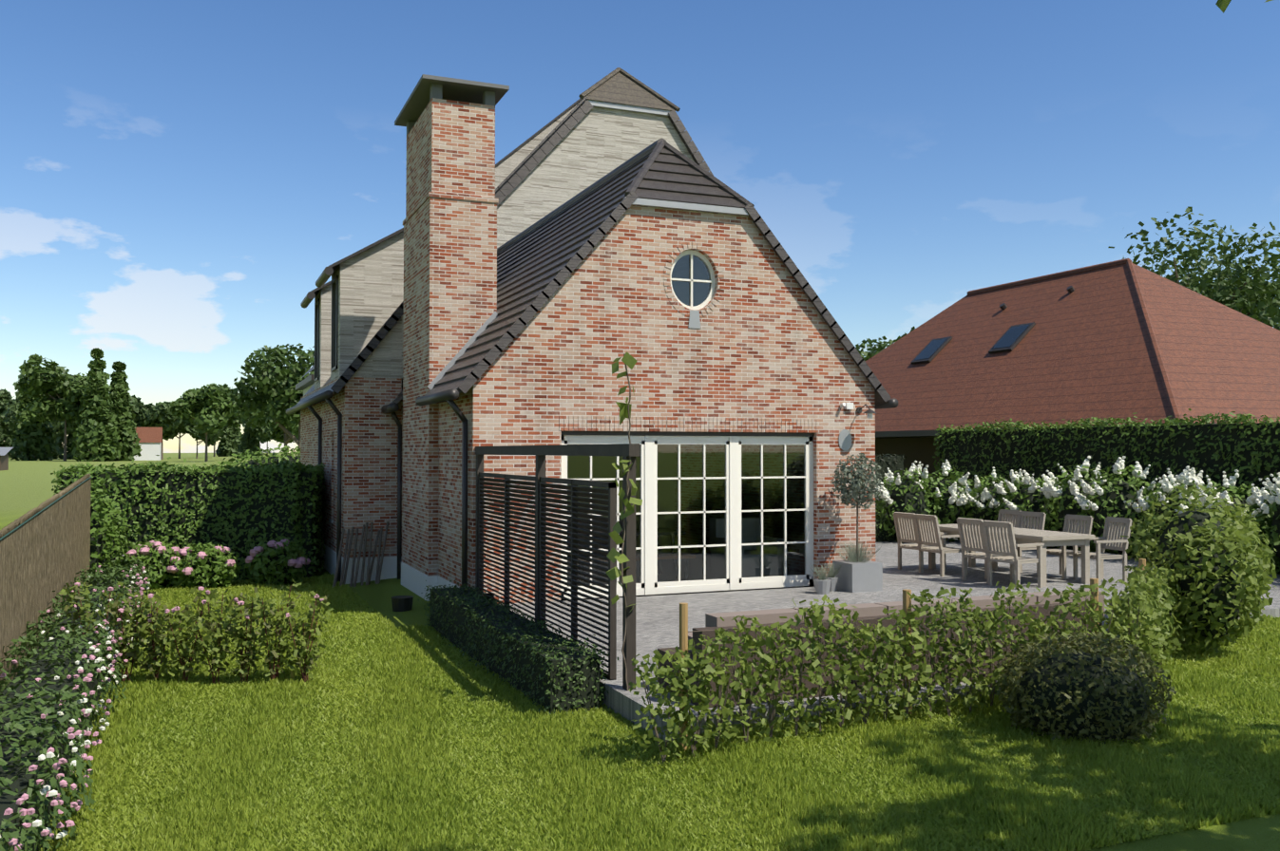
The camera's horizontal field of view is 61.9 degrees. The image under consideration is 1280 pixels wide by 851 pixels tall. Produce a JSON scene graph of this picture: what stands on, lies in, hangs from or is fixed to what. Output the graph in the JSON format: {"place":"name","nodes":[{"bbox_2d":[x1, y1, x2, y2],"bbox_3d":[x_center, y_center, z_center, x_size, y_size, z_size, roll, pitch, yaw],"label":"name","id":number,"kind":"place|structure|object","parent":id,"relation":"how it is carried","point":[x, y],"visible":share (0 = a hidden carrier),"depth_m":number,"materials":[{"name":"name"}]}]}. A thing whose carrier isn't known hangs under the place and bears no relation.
{"place":"outdoors","nodes":[
{"label":"outdoors","id":0,"kind":"place"},
{"bbox_2d":[0,453,1279,850],"bbox_3d":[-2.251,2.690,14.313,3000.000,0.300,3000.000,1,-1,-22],"label":"ground","id":1,"kind":"structure","parent":0,"point":[25,486],"depth_m":15.62,"materials":[{"name":"green plant"}]},
{"bbox_2d":[0,474,91,693],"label":"reed fence","id":2,"kind":"object","parent":1,"relation":"on","point":[45,549],"visible":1,"depth_m":11.45,"materials":[{"name":"brown wicker"}]},
{"bbox_2d":[0,553,152,850],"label":"flower hedge","id":3,"kind":"object","parent":1,"relation":"on","point":[28,735],"visible":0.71,"depth_m":7.62,"materials":[{"name":"green plant"}]},
{"bbox_2d":[0,427,162,471],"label":"buildings","id":4,"kind":"structure","parent":1,"relation":"on","point":[150,442],"depth_m":282.92,"materials":[{"name":"white tile"}]},
{"bbox_2d":[0,365,283,459],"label":"tree leaves","id":5,"kind":"object","parent":1,"relation":"on","point":[232,439],"visible":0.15,"depth_m":320.19,"materials":[{"name":"green plant"}]},
{"bbox_2d":[56,468,308,590],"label":"shrubs","id":6,"kind":"object","parent":1,"relation":"on","point":[212,569],"visible":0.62,"depth_m":18.50,"materials":[{"name":"green plant"}]},
{"bbox_2d":[126,538,310,575],"bbox_3d":[-7.431,2.298,18.847,2.999,0.554,1.306,0,-1,-6],"label":"pink hydrangea","id":7,"kind":"object","parent":6,"relation":"attached to","point":[257,550],"visible":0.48,"depth_m":18.65,"materials":[{"name":"pink plant"}]},
{"bbox_2d":[50,455,325,580],"bbox_3d":[-8.490,1.820,20.627,5.212,2.498,3.008,1,-1,-22],"label":"hedge","id":8,"kind":"object","parent":1,"relation":"on","point":[239,512],"visible":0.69,"depth_m":19.96,"materials":[{"name":"green plant"}]},
{"bbox_2d":[58,579,334,684],"bbox_3d":[-4.489,2.085,10.777,2.697,1.064,0.655,0,-1,-2],"label":"rose row","id":9,"kind":"object","parent":1,"relation":"on","point":[143,628],"visible":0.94,"depth_m":10.73,"materials":[{"name":"green plant"}]},
{"bbox_2d":[217,443,300,470],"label":"hedge","id":10,"kind":"object","parent":1,"relation":"on","point":[258,458],"visible":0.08,"depth_m":45.46,"materials":[{"name":"green plant"}]},
{"bbox_2d":[295,374,314,396],"bbox_3d":[-7.083,1.183,30.536,4.950,4.850,4.800,1,-1,-22],"label":"roof","id":11,"kind":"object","parent":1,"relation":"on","point":[305,385],"visible":0.1,"depth_m":29.71,"materials":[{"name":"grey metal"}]},
{"bbox_2d":[300,314,403,584],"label":"brick wall","id":12,"kind":"structure","parent":1,"relation":"on","point":[368,391],"depth_m":19.32,"materials":[{"name":"brick"}]},
{"bbox_2d":[286,390,401,582],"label":"downspouts","id":13,"kind":"object","parent":12,"relation":"attached to","point":[327,395],"visible":0.77,"depth_m":19.22,"materials":[{"name":"black metal"}]},
{"bbox_2d":[295,301,403,405],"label":"bay roof","id":14,"kind":"structure","parent":12,"relation":"on","point":[339,384],"depth_m":19.20,"materials":[{"name":"grey tile"}]},
{"bbox_2d":[300,228,403,390],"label":"dormers","id":15,"kind":"object","parent":12,"relation":"on","point":[358,297],"visible":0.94,"depth_m":20.44,"materials":[{"name":"grey wood"}]},
{"bbox_2d":[332,521,389,587],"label":"stakes","id":16,"kind":"object","parent":1,"relation":"on","point":[369,574],"visible":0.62,"depth_m":18.87,"materials":[{"name":"brown wood"}]},
{"bbox_2d":[394,74,509,601],"bbox_3d":[-3.181,-1.121,17.645,1.360,8.440,2.560,1,-1,-22],"label":"chimney","id":17,"kind":"object","parent":1,"relation":"on","point":[449,225],"visible":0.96,"depth_m":16.73,"materials":[{"name":"brick"}]},
{"bbox_2d":[301,67,713,378],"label":"gable wall","id":18,"kind":"structure","parent":1,"relation":"on","point":[610,122],"depth_m":29.07,"materials":[{"name":"wood"}]},
{"bbox_2d":[418,578,618,714],"bbox_3d":[-1.564,2.265,11.746,0.800,0.828,5.449,1,-1,-22],"label":"box hedge","id":19,"kind":"object","parent":1,"relation":"on","point":[547,670],"visible":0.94,"depth_m":10.39,"materials":[{"name":"green plant"}]},
{"bbox_2d":[401,241,820,600],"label":"wing walls","id":20,"kind":"structure","parent":1,"relation":"on","point":[449,514],"depth_m":16.12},
{"bbox_2d":[1,206,1279,461],"bbox_3d":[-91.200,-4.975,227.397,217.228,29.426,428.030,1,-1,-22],"label":"tree","id":21,"kind":"object","parent":1,"relation":"on","point":[94,406],"depth_m":87.12,"materials":[{"name":"green plant"}]},
{"bbox_2d":[415,388,897,586],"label":"gutters","id":22,"kind":"object","parent":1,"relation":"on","point":[448,396],"visible":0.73,"depth_m":14.49,"materials":[{"name":"grey metal"}]},
{"bbox_2d":[48,573,1279,850],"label":"grass","id":23,"kind":"structure","parent":1,"relation":"on","point":[250,773],"depth_m":7.55,"materials":[{"name":"green plant"}]},
{"bbox_2d":[467,205,875,603],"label":"gable wall","id":24,"kind":"structure","parent":1,"relation":"on","point":[763,341],"depth_m":15.52,"materials":[{"name":"brick"}]},
{"bbox_2d":[390,138,890,404],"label":"wing roof","id":25,"kind":"structure","parent":24,"relation":"on","point":[540,261],"depth_m":16.23,"materials":[{"name":"grey tile"}]},
{"bbox_2d":[560,249,814,601],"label":"windows","id":26,"kind":"structure","parent":24,"relation":"attached to","point":[648,442],"depth_m":15.81,"materials":[{"name":"white"}]},
{"bbox_2d":[839,402,876,451],"bbox_3d":[3.385,0.016,16.488,0.490,0.750,0.410,1,-1,-22],"label":"lamp","id":27,"kind":"object","parent":24,"relation":"attached to","point":[845,439],"visible":1,"depth_m":16.61,"materials":[{"name":"grey metal"}]},
{"bbox_2d":[391,595,1120,618],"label":"pots","id":28,"kind":"object","parent":1,"relation":"on","point":[401,603],"visible":0.29,"depth_m":15.43,"materials":[{"name":"black"}]},
{"bbox_2d":[875,451,906,517],"bbox_3d":[3.491,1.783,29.271,9.027,2.267,0.872,1,-1,-22],"label":"dark hedge","id":29,"kind":"object","parent":1,"relation":"on","point":[893,463],"visible":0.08,"depth_m":30.50,"materials":[{"name":"green plant"}]},
{"bbox_2d":[627,558,1188,764],"bbox_3d":[3.260,1.964,9.358,7.378,1.275,1.484,1,-2,-35],"label":"young hedge","id":30,"kind":"object","parent":1,"relation":"on","point":[1142,611],"visible":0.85,"depth_m":8.47,"materials":[{"name":"green plant"}]},
{"bbox_2d":[865,258,1279,489],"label":"neighbouring roof","id":31,"kind":"structure","parent":1,"relation":"on","point":[1124,338],"depth_m":29.96,"materials":[{"name":"red tile"}]},
{"bbox_2d":[875,456,1279,573],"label":"flowering hedge","id":32,"kind":"object","parent":1,"relation":"on","point":[907,496],"depth_m":21.84,"materials":[{"name":"white plant"}]},
{"bbox_2d":[993,628,1176,745],"bbox_3d":[3.438,2.056,8.298,1.379,0.933,1.234,1,-1,-22],"label":"round bush","id":33,"kind":"object","parent":1,"relation":"on","point":[1078,693],"visible":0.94,"depth_m":7.98,"materials":[{"name":"green plant"}]},
{"bbox_2d":[932,408,1279,573],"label":"hedge","id":34,"kind":"object","parent":1,"relation":"on","point":[1247,449],"visible":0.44,"depth_m":22.23,"materials":[{"name":"green plant"}]},
{"bbox_2d":[1120,484,1277,653],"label":"shrubs","id":35,"kind":"object","parent":1,"relation":"on","point":[1211,557],"visible":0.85,"depth_m":11.35,"materials":[{"name":"green plant"}]},
{"bbox_2d":[1215,0,1272,13],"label":"young tree","id":36,"kind":"object","parent":1,"relation":"on","point":[1222,5],"visible":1,"depth_m":3.96,"materials":[{"name":"green plant"}]},
{"bbox_2d":[0,0,1279,453],"label":"sky","id":37,"kind":"structure","parent":0,"point":[178,177],"materials":[{"name":"blue"}]},
{"bbox_2d":[509,536,1279,742],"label":"terrace","id":38,"kind":"structure","parent":0,"point":[657,622],"depth_m":14.79,"materials":[{"name":"grey stone"}]},
{"bbox_2d":[475,443,639,690],"bbox_3d":[-1.112,1.440,11.799,0.100,2.440,5.570,1,-1,-22],"label":"screen","id":39,"kind":"object","parent":38,"relation":"on","point":[541,480],"visible":0.81,"depth_m":11.04,"materials":[{"name":"black wood"}]},
{"bbox_2d":[605,351,642,691],"bbox_3d":[-0.139,0.928,9.202,0.322,3.138,0.338,0,-1,2],"label":"vine","id":40,"kind":"object","parent":39,"relation":"attached to","point":[614,555],"visible":0.92,"depth_m":9.23,"materials":[{"name":"green plant"}]},
{"bbox_2d":[567,444,804,586],"bbox_3d":[-0.667,1.182,18.956,5.850,2.703,6.700,1,-1,-22],"label":"interior","id":41,"kind":"object","parent":38,"relation":"on","point":[715,538],"depth_m":19.27,"materials":[{"name":"grey"}]},
{"bbox_2d":[808,453,883,594],"bbox_3d":[3.081,1.431,15.829,1.361,2.050,0.791,1,-2,-47],"label":"potted tree","id":42,"kind":"object","parent":38,"relation":"on","point":[857,483],"depth_m":15.82,"materials":[{"name":"green plant"}]},
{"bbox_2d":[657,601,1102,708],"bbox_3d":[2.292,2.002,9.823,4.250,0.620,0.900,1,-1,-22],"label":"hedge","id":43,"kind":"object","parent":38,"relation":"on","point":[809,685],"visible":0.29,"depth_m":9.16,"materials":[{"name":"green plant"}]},
{"bbox_2d":[875,512,897,542],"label":"box hedge","id":44,"kind":"object","parent":38,"relation":"on","point":[882,535],"depth_m":24.41,"materials":[{"name":"green plant"}]},
{"bbox_2d":[893,509,1132,590],"bbox_3d":[6.082,1.997,17.772,2.548,1.011,3.046,1,-1,-22],"label":"outdoor dining set","id":45,"kind":"object","parent":38,"relation":"on","point":[993,538],"visible":1,"depth_m":17.09,"materials":[{"name":"brown wood"}]},
{"bbox_2d":[687,589,1105,651],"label":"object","id":46,"kind":"object","parent":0,"point":[763,617],"visible":0.15,"depth_m":9.42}
]}

